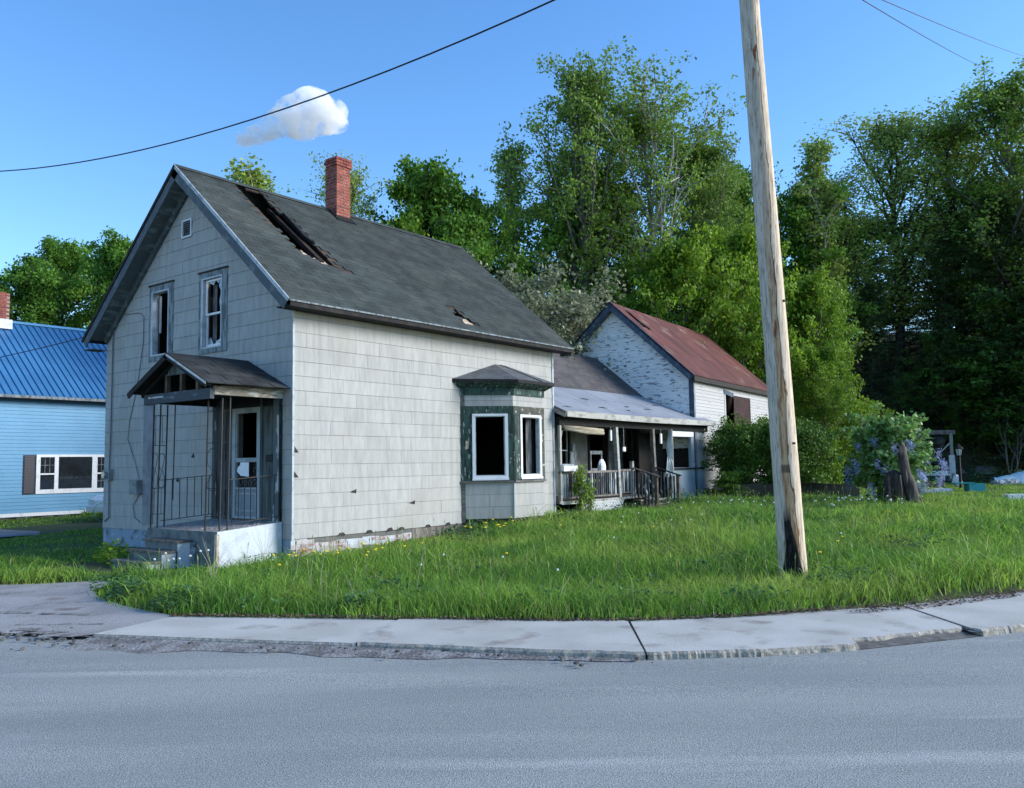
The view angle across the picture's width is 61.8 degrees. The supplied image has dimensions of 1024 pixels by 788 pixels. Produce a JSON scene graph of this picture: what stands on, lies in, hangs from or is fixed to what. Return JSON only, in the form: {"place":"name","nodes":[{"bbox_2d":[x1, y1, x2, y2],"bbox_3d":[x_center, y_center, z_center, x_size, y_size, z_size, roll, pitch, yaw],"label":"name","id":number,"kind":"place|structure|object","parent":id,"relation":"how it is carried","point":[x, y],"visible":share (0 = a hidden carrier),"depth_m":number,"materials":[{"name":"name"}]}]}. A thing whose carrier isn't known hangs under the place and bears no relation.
{"place":"outdoors","nodes":[
{"label":"outdoors","id":0,"kind":"place"},
{"bbox_2d":[0,529,39,536],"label":"side driveway","id":1,"kind":"structure","parent":0,"point":[6,533],"depth_m":22.96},
{"bbox_2d":[86,495,103,512],"bbox_3d":[-11.371,3.440,28.259,1.760,1.400,4.560,-4,-6,36],"label":"parked car","id":2,"kind":"object","parent":1,"relation":"on","point":[94,501],"visible":0.07,"depth_m":26.74,"materials":[{"name":"white paint"}]},
{"bbox_2d":[0,581,170,636],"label":"driveway apron","id":3,"kind":"object","parent":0,"point":[69,597],"visible":0.89,"depth_m":10.17,"materials":[{"name":"concrete"}]},
{"bbox_2d":[0,592,104,624],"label":"apron cracks","id":4,"kind":"object","parent":3,"relation":"on","point":[60,613],"visible":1,"depth_m":9.96,"materials":[{"name":"concrete"}]},
{"bbox_2d":[0,631,1023,787],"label":"road","id":5,"kind":"structure","parent":0,"point":[943,714],"depth_m":5.67,"materials":[{"name":"asphalt"}]},
{"bbox_2d":[0,628,634,660],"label":"broken asphalt shoulder","id":6,"kind":"object","parent":5,"relation":"on","point":[133,645],"visible":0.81,"depth_m":8.04},
{"bbox_2d":[0,627,652,666],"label":"loose gravel","id":7,"kind":"structure","parent":5,"relation":"on","point":[7,635],"depth_m":8.30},
{"bbox_2d":[91,623,980,654],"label":"joint soil","id":8,"kind":"structure","parent":5,"relation":"on","point":[965,633],"depth_m":8.04,"materials":[{"name":"soil"}]},
{"bbox_2d":[0,332,1023,622],"bbox_3d":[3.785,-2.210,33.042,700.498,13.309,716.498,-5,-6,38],"label":"ground","id":9,"kind":"structure","parent":0,"point":[102,566],"depth_m":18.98,"materials":[{"name":"green plant"}]},
{"bbox_2d":[0,256,98,328],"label":"broadleaf tree","id":10,"kind":"object","parent":9,"relation":"on","point":[29,284],"visible":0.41,"depth_m":45.05,"materials":[{"name":"green plant"}]},
{"bbox_2d":[0,292,106,521],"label":"blue house","id":11,"kind":"structure","parent":9,"relation":"on","point":[52,421],"depth_m":29.32,"materials":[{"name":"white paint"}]},
{"bbox_2d":[0,337,82,357],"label":"service cable","id":12,"kind":"object","parent":11,"relation":"attached to","point":[42,347],"visible":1,"depth_m":21.39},
{"bbox_2d":[35,454,104,493],"bbox_3d":[-15.023,2.740,29.496,0.070,1.310,2.630,-5,-6,38],"label":"window","id":13,"kind":"structure","parent":11,"relation":"in","point":[55,473],"depth_m":29.30,"materials":[{"name":"white glass"}]},
{"bbox_2d":[9,235,104,327],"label":"broadleaf tree","id":14,"kind":"object","parent":9,"relation":"on","point":[66,256],"visible":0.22,"depth_m":49.96,"materials":[{"name":"green plant"}]},
{"bbox_2d":[51,225,132,328],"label":"broadleaf tree","id":15,"kind":"object","parent":9,"relation":"on","point":[110,255],"visible":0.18,"depth_m":47.18,"materials":[{"name":"green plant"}]},
{"bbox_2d":[91,538,128,563],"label":"weed clump","id":16,"kind":"object","parent":9,"relation":"on","point":[115,554],"visible":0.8,"depth_m":15.23,"materials":[{"name":"green plant"}]},
{"bbox_2d":[105,578,157,599],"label":"weed clump","id":17,"kind":"object","parent":9,"relation":"on","point":[121,589],"visible":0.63,"depth_m":10.94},
{"bbox_2d":[147,584,208,610],"bbox_3d":[-3.970,2.419,10.253,0.780,0.291,0.761,-5,-6,38],"label":"weed clump","id":18,"kind":"object","parent":9,"relation":"on","point":[156,603],"visible":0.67,"depth_m":10.14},
{"bbox_2d":[109,352,290,569],"bbox_3d":[-5.669,1.246,15.283,2.612,3.904,2.186,-5,-6,38],"label":"entry porch","id":19,"kind":"object","parent":9,"relation":"on","point":[169,378],"visible":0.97,"depth_m":15.04,"materials":[{"name":"paint"}]},
{"bbox_2d":[199,538,226,578],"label":"dry weed","id":20,"kind":"object","parent":9,"relation":"on","point":[216,557],"visible":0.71,"depth_m":12.18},
{"bbox_2d":[221,153,293,192],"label":"pale tree","id":21,"kind":"object","parent":9,"relation":"on","point":[255,177],"visible":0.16,"depth_m":32.60,"materials":[{"name":"green plant"}]},
{"bbox_2d":[81,156,573,559],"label":"abandoned house","id":22,"kind":"structure","parent":9,"relation":"on","point":[414,372],"depth_m":17.92,"materials":[{"name":"wood"}]},
{"bbox_2d":[148,280,174,361],"bbox_3d":[-7.456,-1.540,18.318,0.980,1.670,0.175,-5,-6,38],"label":"window","id":23,"kind":"structure","parent":22,"relation":"in","point":[168,286],"depth_m":18.44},
{"bbox_2d":[198,265,228,354],"bbox_3d":[-5.919,-1.653,17.173,1.020,1.680,0.245,-5,-6,38],"label":"window","id":24,"kind":"structure","parent":22,"relation":"in","point":[205,345],"depth_m":17.26,"materials":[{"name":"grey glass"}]},
{"bbox_2d":[231,407,259,518],"bbox_3d":[-4.979,1.302,16.179,0.870,2.080,0.130,-5,-6,38],"label":"front door","id":25,"kind":"structure","parent":22,"relation":"in","point":[249,467],"depth_m":16.18,"materials":[{"name":"paint"}]},
{"bbox_2d":[452,364,553,522],"bbox_3d":[0.142,1.072,19.792,1.115,3.618,3.420,-5,-6,38],"label":"bay window","id":26,"kind":"structure","parent":22,"relation":"in","point":[495,390],"depth_m":19.09,"materials":[{"name":"wood"}]},
{"bbox_2d":[287,148,393,220],"bbox_3d":[-7.209,-3.097,36.439,4.622,15.316,4.922,4,-7,-43],"label":"pale tree","id":27,"kind":"object","parent":9,"relation":"on","point":[355,180],"visible":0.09,"depth_m":36.88,"materials":[{"name":"green plant"}]},
{"bbox_2d":[337,589,389,612],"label":"weed clump","id":28,"kind":"object","parent":9,"relation":"on","point":[348,600],"visible":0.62,"depth_m":9.96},
{"bbox_2d":[380,216,433,238],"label":"broadleaf tree","id":29,"kind":"object","parent":9,"relation":"on","point":[408,228],"depth_m":36.35,"materials":[{"name":"green plant"}]},
{"bbox_2d":[362,150,511,262],"bbox_3d":[-3.881,-3.180,38.340,7.717,15.743,8.070,-2,-5,15],"label":"maple tree","id":30,"kind":"object","parent":9,"relation":"on","point":[428,190],"visible":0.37,"depth_m":37.71,"materials":[{"name":"green plant"}]},
{"bbox_2d":[442,521,488,536],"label":"weed clump","id":31,"kind":"object","parent":9,"relation":"on","point":[462,527],"visible":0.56,"depth_m":18.23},
{"bbox_2d":[429,190,572,301],"bbox_3d":[-1.630,-2.342,38.856,6.538,14.079,6.837,2,-5,-28],"label":"maple tree","id":32,"kind":"object","parent":9,"relation":"on","point":[485,217],"visible":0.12,"depth_m":38.73,"materials":[{"name":"green plant"}]},
{"bbox_2d":[485,140,538,286],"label":"aspen tree","id":33,"kind":"object","parent":9,"relation":"on","point":[507,193],"visible":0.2,"depth_m":42.91,"materials":[{"name":"green plant"}]},
{"bbox_2d":[465,247,625,462],"bbox_3d":[0.649,-0.530,30.823,7.394,9.057,6.898,-4,-6,33],"label":"apple tree","id":34,"kind":"object","parent":9,"relation":"on","point":[531,300],"visible":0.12,"depth_m":29.97,"materials":[{"name":"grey plant"}]},
{"bbox_2d":[88,499,1023,611],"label":"lawn weeds","id":35,"kind":"object","parent":9,"relation":"on","point":[469,534],"visible":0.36,"depth_m":12.05,"materials":[{"name":"plant"}]},
{"bbox_2d":[547,510,587,524],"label":"weed clump","id":36,"kind":"object","parent":9,"relation":"on","point":[567,515],"visible":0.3,"depth_m":19.41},
{"bbox_2d":[484,40,659,322],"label":"poplar tree","id":37,"kind":"object","parent":9,"relation":"on","point":[581,124],"visible":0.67,"depth_m":40.51,"materials":[{"name":"green plant"}]},
{"bbox_2d":[504,167,665,318],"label":"broadleaf tree","id":38,"kind":"object","parent":9,"relation":"on","point":[545,241],"visible":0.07,"depth_m":41.52,"materials":[{"name":"green plant"}]},
{"bbox_2d":[544,266,627,341],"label":"apple tree","id":39,"kind":"object","parent":9,"relation":"on","point":[566,299],"visible":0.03,"depth_m":32.97,"materials":[{"name":"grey plant"}]},
{"bbox_2d":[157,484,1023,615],"bbox_3d":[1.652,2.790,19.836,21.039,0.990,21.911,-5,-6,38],"label":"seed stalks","id":40,"kind":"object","parent":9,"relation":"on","point":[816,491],"visible":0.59,"depth_m":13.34,"materials":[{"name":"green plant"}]},
{"bbox_2d":[553,353,715,510],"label":"side wing","id":41,"kind":"structure","parent":9,"relation":"on","point":[590,392],"depth_m":25.81,"materials":[{"name":"wood"}]},
{"bbox_2d":[557,428,570,463],"bbox_3d":[1.518,1.658,25.337,0.105,1.380,0.650,-5,-6,38],"label":"window","id":42,"kind":"structure","parent":41,"relation":"in","point":[568,437],"depth_m":25.51,"materials":[{"name":"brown wood"}]},
{"bbox_2d":[561,464,577,470],"bbox_3d":[1.432,1.882,21.954,0.190,0.190,0.620,-5,-6,38],"label":"planter box","id":43,"kind":"object","parent":41,"relation":"attached to","point":[568,467],"visible":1,"depth_m":21.84,"materials":[{"name":"white paint"}]},
{"bbox_2d":[569,444,576,496],"bbox_3d":[1.735,2.161,24.047,0.100,1.500,0.300,-5,-6,38],"label":"leaning board","id":44,"kind":"object","parent":41,"relation":"on","point":[572,457],"visible":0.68,"depth_m":24.03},
{"bbox_2d":[568,464,595,513],"bbox_3d":[1.765,2.504,21.917,0.602,1.506,0.711,4,-7,-44],"label":"vine","id":45,"kind":"object","parent":41,"relation":"attached to","point":[580,485],"visible":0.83,"depth_m":21.85,"materials":[{"name":"green plant"}]},
{"bbox_2d":[561,425,604,434],"bbox_3d":[1.908,0.945,22.696,0.187,0.255,1.955,-5,-6,38],"label":"rolled awning","id":46,"kind":"object","parent":41,"relation":"hanging from","point":[588,430],"visible":1,"depth_m":22.59,"materials":[{"name":"fabric"}]},
{"bbox_2d":[585,482,597,511],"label":"vine","id":47,"kind":"object","parent":41,"relation":"attached to","point":[590,502],"visible":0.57,"depth_m":22.40,"materials":[{"name":"green plant"}]},
{"bbox_2d":[586,451,601,481],"bbox_3d":[2.277,2.338,25.196,0.530,1.320,0.665,-5,-6,38],"label":"wooden chair","id":48,"kind":"object","parent":41,"relation":"on","point":[590,459],"visible":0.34,"depth_m":24.89,"materials":[{"name":"grey wood"}]},
{"bbox_2d":[598,459,605,476],"bbox_3d":[2.551,2.105,24.367,0.220,0.513,0.304,-5,-6,38],"label":"white sack","id":49,"kind":"object","parent":41,"relation":"on","point":[601,464],"visible":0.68,"depth_m":24.28,"materials":[{"name":"plastic"}]},
{"bbox_2d":[665,430,673,476],"bbox_3d":[4.834,1.853,26.301,0.100,1.490,0.600,-5,-6,38],"label":"torn cloth","id":50,"kind":"object","parent":41,"relation":"hanging from","point":[669,449],"visible":0.93,"depth_m":26.34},
{"bbox_2d":[544,35,746,325],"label":"poplar tree","id":51,"kind":"object","parent":9,"relation":"on","point":[653,130],"visible":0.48,"depth_m":41.42,"materials":[{"name":"green plant"}]},
{"bbox_2d":[562,301,768,501],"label":"barn","id":52,"kind":"structure","parent":9,"relation":"on","point":[684,370],"depth_m":29.53,"materials":[{"name":"wood"}]},
{"bbox_2d":[733,397,750,477],"bbox_3d":[8.658,1.705,32.076,0.045,3.120,1.970,-4,-6,32],"label":"barn door","id":53,"kind":"structure","parent":52,"relation":"in","point":[740,405],"depth_m":32.11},
{"bbox_2d":[601,221,752,348],"bbox_3d":[7.000,-1.514,37.836,6.065,11.938,6.476,1,-5,-17],"label":"broadleaf tree","id":54,"kind":"object","parent":9,"relation":"on","point":[659,289],"visible":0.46,"depth_m":37.51,"materials":[{"name":"green plant"}]},
{"bbox_2d":[665,492,699,506],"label":"weed clump","id":55,"kind":"object","parent":9,"relation":"on","point":[687,496],"visible":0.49,"depth_m":24.04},
{"bbox_2d":[641,106,787,359],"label":"poplar tree","id":56,"kind":"object","parent":9,"relation":"on","point":[718,192],"visible":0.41,"depth_m":42.23,"materials":[{"name":"green plant"}]},
{"bbox_2d":[701,471,753,497],"bbox_3d":[6.776,2.982,26.755,1.722,1.186,1.551,-4,-6,37],"label":"shrub","id":57,"kind":"object","parent":9,"relation":"on","point":[728,485],"visible":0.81,"depth_m":26.64,"materials":[{"name":"green plant"}]},
{"bbox_2d":[699,411,772,489],"bbox_3d":[7.420,2.116,27.955,2.590,3.096,2.642,3,-6,-40],"label":"hedge bush","id":58,"kind":"object","parent":9,"relation":"on","point":[731,450],"visible":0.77,"depth_m":27.63,"materials":[{"name":"green plant"}]},
{"bbox_2d":[681,212,819,405],"bbox_3d":[10.426,-2.021,38.759,6.628,12.983,6.208,-2,-5,18],"label":"broadleaf tree","id":59,"kind":"object","parent":9,"relation":"on","point":[737,270],"visible":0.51,"depth_m":38.13,"materials":[{"name":"green plant"}]},
{"bbox_2d":[660,156,846,382],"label":"broadleaf tree","id":60,"kind":"object","parent":9,"relation":"on","point":[744,196],"visible":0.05,"depth_m":47.04,"materials":[{"name":"green plant"}]},
{"bbox_2d":[739,0,807,579],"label":"utility pole","id":61,"kind":"object","parent":9,"relation":"on","point":[790,533],"visible":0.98,"depth_m":11.67,"materials":[{"name":"grey wood"}]},
{"bbox_2d":[0,0,554,171],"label":"overhead cable","id":62,"kind":"object","parent":61,"relation":"attached to","point":[528,11],"visible":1,"depth_m":16.53,"materials":[{"name":"rubber"}]},
{"bbox_2d":[862,0,1002,75],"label":"power line","id":63,"kind":"object","parent":61,"relation":"attached to","point":[917,32],"visible":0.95,"depth_m":25.61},
{"bbox_2d":[882,0,1021,55],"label":"power line","id":64,"kind":"object","parent":61,"relation":"attached to","point":[942,25],"visible":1,"depth_m":26.51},
{"bbox_2d":[737,414,830,483],"bbox_3d":[9.006,2.087,28.090,2.864,3.124,3.414,-3,-5,29],"label":"hedge bush","id":65,"kind":"object","parent":9,"relation":"on","point":[803,448],"visible":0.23,"depth_m":27.35,"materials":[{"name":"green plant"}]},
{"bbox_2d":[712,480,860,500],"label":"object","id":66,"kind":"object","parent":9,"relation":"on","point":[760,488],"visible":0.25,"depth_m":27.25,"materials":[{"name":"plant"}]},
{"bbox_2d":[761,261,869,451],"bbox_3d":[13.886,-0.799,40.154,5.227,10.666,5.581,-2,-5,12],"label":"broadleaf tree","id":67,"kind":"object","parent":9,"relation":"on","point":[823,301],"visible":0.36,"depth_m":39.72,"materials":[{"name":"green plant"}]},
{"bbox_2d":[796,417,846,482],"bbox_3d":[9.618,2.168,28.413,2.368,3.014,2.823,2,-6,-32],"label":"hedge bush","id":68,"kind":"object","parent":9,"relation":"on","point":[828,445],"visible":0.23,"depth_m":27.79,"materials":[{"name":"green plant"}]},
{"bbox_2d":[813,450,832,483],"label":"cedar bush","id":69,"kind":"object","parent":9,"relation":"on","point":[825,481],"visible":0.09,"depth_m":28.02,"materials":[{"name":"green plant"}]},
{"bbox_2d":[776,172,879,407],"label":"broadleaf tree","id":70,"kind":"object","parent":9,"relation":"on","point":[799,253],"visible":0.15,"depth_m":47.39,"materials":[{"name":"green plant"}]},
{"bbox_2d":[782,133,881,466],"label":"pale tree","id":71,"kind":"object","parent":9,"relation":"on","point":[817,151],"visible":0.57,"depth_m":46.68,"materials":[{"name":"green plant"}]},
{"bbox_2d":[790,334,874,483],"bbox_3d":[13.706,0.875,37.273,3.963,6.900,3.712,-2,-5,12],"label":"tree","id":72,"kind":"object","parent":9,"relation":"on","point":[822,370],"visible":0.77,"depth_m":36.98,"materials":[{"name":"green plant"}]},
{"bbox_2d":[784,218,908,375],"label":"broadleaf tree","id":73,"kind":"object","parent":9,"relation":"on","point":[887,323],"visible":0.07,"depth_m":52.47,"materials":[{"name":"green plant"}]},
{"bbox_2d":[785,152,919,424],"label":"sparse tree","id":74,"kind":"object","parent":9,"relation":"on","point":[848,232],"visible":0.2,"depth_m":48.44,"materials":[{"name":"green plant"}]},
{"bbox_2d":[838,395,894,487],"bbox_3d":[15.788,2.200,38.388,2.790,4.371,2.613,-5,-6,40],"label":"shrub","id":75,"kind":"object","parent":9,"relation":"on","point":[871,402],"visible":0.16,"depth_m":38.14,"materials":[{"name":"green plant"}]},
{"bbox_2d":[804,105,977,394],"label":"sparse tree","id":76,"kind":"object","parent":9,"relation":"on","point":[892,141],"visible":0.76,"depth_m":51.65,"materials":[{"name":"green plant"}]},
{"bbox_2d":[845,283,936,444],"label":"hemlock tree","id":77,"kind":"object","parent":9,"relation":"on","point":[870,390],"visible":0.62,"depth_m":48.32,"materials":[{"name":"green plant"}]},
{"bbox_2d":[838,402,950,499],"bbox_3d":[10.809,1.735,24.346,2.950,3.101,2.913,-2,-5,16],"label":"lilac bush","id":78,"kind":"object","parent":9,"relation":"on","point":[882,438],"visible":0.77,"depth_m":23.95,"materials":[{"name":"green plant"}]},
{"bbox_2d":[864,262,935,388],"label":"hemlock tree","id":79,"kind":"object","parent":9,"relation":"on","point":[911,350],"visible":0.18,"depth_m":52.57,"materials":[{"name":"green plant"}]},
{"bbox_2d":[882,440,922,503],"bbox_3d":[10.020,2.156,22.002,1.128,1.924,0.644,-1,-5,4],"label":"tree stump","id":80,"kind":"object","parent":9,"relation":"on","point":[902,483],"visible":0.77,"depth_m":21.82,"materials":[{"name":"grey wood"}]},
{"bbox_2d":[877,367,936,425],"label":"sapling","id":81,"kind":"object","parent":9,"relation":"on","point":[904,395],"visible":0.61,"depth_m":48.12,"materials":[{"name":"green plant"}]},
{"bbox_2d":[875,225,951,367],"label":"hemlock tree","id":82,"kind":"object","parent":9,"relation":"on","point":[920,314],"visible":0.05,"depth_m":54.31,"materials":[{"name":"green plant"}]},
{"bbox_2d":[839,333,1023,485],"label":"slope undergrowth","id":83,"kind":"object","parent":9,"relation":"on","point":[992,471],"visible":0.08,"depth_m":45.34,"materials":[{"name":"green plant"}]},
{"bbox_2d":[916,430,955,478],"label":"swing frame","id":84,"kind":"object","parent":9,"relation":"on","point":[951,457],"visible":0.53,"depth_m":43.93,"materials":[{"name":"white paint"}]},
{"bbox_2d":[922,471,949,480],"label":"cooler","id":85,"kind":"object","parent":9,"relation":"on","point":[936,474],"visible":0.39,"depth_m":43.97,"materials":[{"name":"white plastic"}]},
{"bbox_2d":[928,436,945,447],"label":"boulder","id":86,"kind":"object","parent":9,"relation":"on","point":[939,441],"visible":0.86,"depth_m":47.50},
{"bbox_2d":[897,327,977,434],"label":"sapling","id":87,"kind":"object","parent":9,"relation":"on","point":[929,370],"visible":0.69,"depth_m":48.09,"materials":[{"name":"green plant"}]},
{"bbox_2d":[859,88,1019,408],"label":"sparse tree","id":88,"kind":"object","parent":9,"relation":"on","point":[945,150],"visible":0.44,"depth_m":50.68,"materials":[{"name":"green plant"}]},
{"bbox_2d":[888,235,1017,429],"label":"hemlock tree","id":89,"kind":"object","parent":9,"relation":"on","point":[940,270],"visible":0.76,"depth_m":48.94,"materials":[{"name":"green plant"}]},
{"bbox_2d":[938,408,972,451],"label":"sapling","id":90,"kind":"object","parent":9,"relation":"on","point":[954,420],"visible":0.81,"depth_m":47.01,"materials":[{"name":"green plant"}]},
{"bbox_2d":[954,443,962,488],"bbox_3d":[18.858,3.085,36.074,0.329,2.020,0.380,-5,-6,38],"label":"lamp post","id":91,"kind":"object","parent":9,"relation":"on","point":[958,448],"visible":0.95,"depth_m":36.03,"materials":[{"name":"black metal"}]},
{"bbox_2d":[898,55,1023,357],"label":"poplar tree","id":92,"kind":"object","parent":9,"relation":"on","point":[1009,121],"visible":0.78,"depth_m":48.72,"materials":[{"name":"green plant"}]},
{"bbox_2d":[899,174,1023,369],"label":"broadleaf tree","id":93,"kind":"object","parent":9,"relation":"on","point":[951,232],"visible":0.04,"depth_m":50.11,"materials":[{"name":"green plant"}]},
{"bbox_2d":[909,194,1023,453],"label":"hemlock tree","id":94,"kind":"object","parent":9,"relation":"on","point":[992,278],"visible":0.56,"depth_m":47.69,"materials":[{"name":"green plant"}]},
{"bbox_2d":[951,482,985,490],"bbox_3d":[17.748,3.614,33.296,1.112,0.340,0.502,-1,-5,7],"label":"storage tub","id":95,"kind":"object","parent":9,"relation":"on","point":[970,486],"visible":0.82,"depth_m":33.06,"materials":[{"name":"teal plastic"}]},
{"bbox_2d":[917,282,1023,421],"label":"sapling","id":96,"kind":"object","parent":9,"relation":"on","point":[1000,327],"visible":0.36,"depth_m":46.81,"materials":[{"name":"green plant"}]},
{"bbox_2d":[919,329,1023,461],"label":"sapling","id":97,"kind":"object","parent":9,"relation":"on","point":[980,380],"visible":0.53,"depth_m":46.56,"materials":[{"name":"green plant"}]},
{"bbox_2d":[969,466,997,475],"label":"boulder","id":98,"kind":"object","parent":9,"relation":"on","point":[987,472],"visible":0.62,"depth_m":44.83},
{"bbox_2d":[960,317,1023,452],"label":"sapling","id":99,"kind":"object","parent":9,"relation":"on","point":[989,359],"visible":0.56,"depth_m":45.78,"materials":[{"name":"green plant"}]},
{"bbox_2d":[977,371,1023,464],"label":"sapling","id":100,"kind":"object","parent":9,"relation":"on","point":[995,433],"visible":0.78,"depth_m":44.69,"materials":[{"name":"green plant"}]},
{"bbox_2d":[980,255,1023,469],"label":"hemlock tree","id":101,"kind":"object","parent":9,"relation":"on","point":[1017,394],"visible":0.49,"depth_m":44.87,"materials":[{"name":"green plant"}]},
{"bbox_2d":[990,479,1022,484],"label":"white sheet","id":102,"kind":"object","parent":9,"relation":"on","point":[1005,481],"visible":0.82,"depth_m":40.64,"materials":[{"name":"fabric"}]},
{"bbox_2d":[990,470,1023,483],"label":"blue tarp","id":103,"kind":"object","parent":9,"relation":"on","point":[1019,476],"visible":0.67,"depth_m":41.20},
{"bbox_2d":[995,421,1023,473],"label":"bare shrub","id":104,"kind":"object","parent":9,"relation":"on","point":[1017,447],"visible":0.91,"depth_m":42.62,"materials":[{"name":"grey plant"}]},
{"bbox_2d":[0,0,1023,336],"label":"sky","id":105,"kind":"structure","parent":0,"point":[81,80],"materials":[{"name":"blue"}]},
{"bbox_2d":[93,592,1023,659],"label":"sidewalk","id":106,"kind":"structure","parent":0,"point":[786,633],"depth_m":8.44,"materials":[{"name":"concrete"}]},
{"bbox_2d":[0,576,1023,620],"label":"dead leaf litter","id":107,"kind":"object","parent":106,"relation":"on","point":[678,616],"visible":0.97,"depth_m":9.40,"materials":[{"name":"plant"}]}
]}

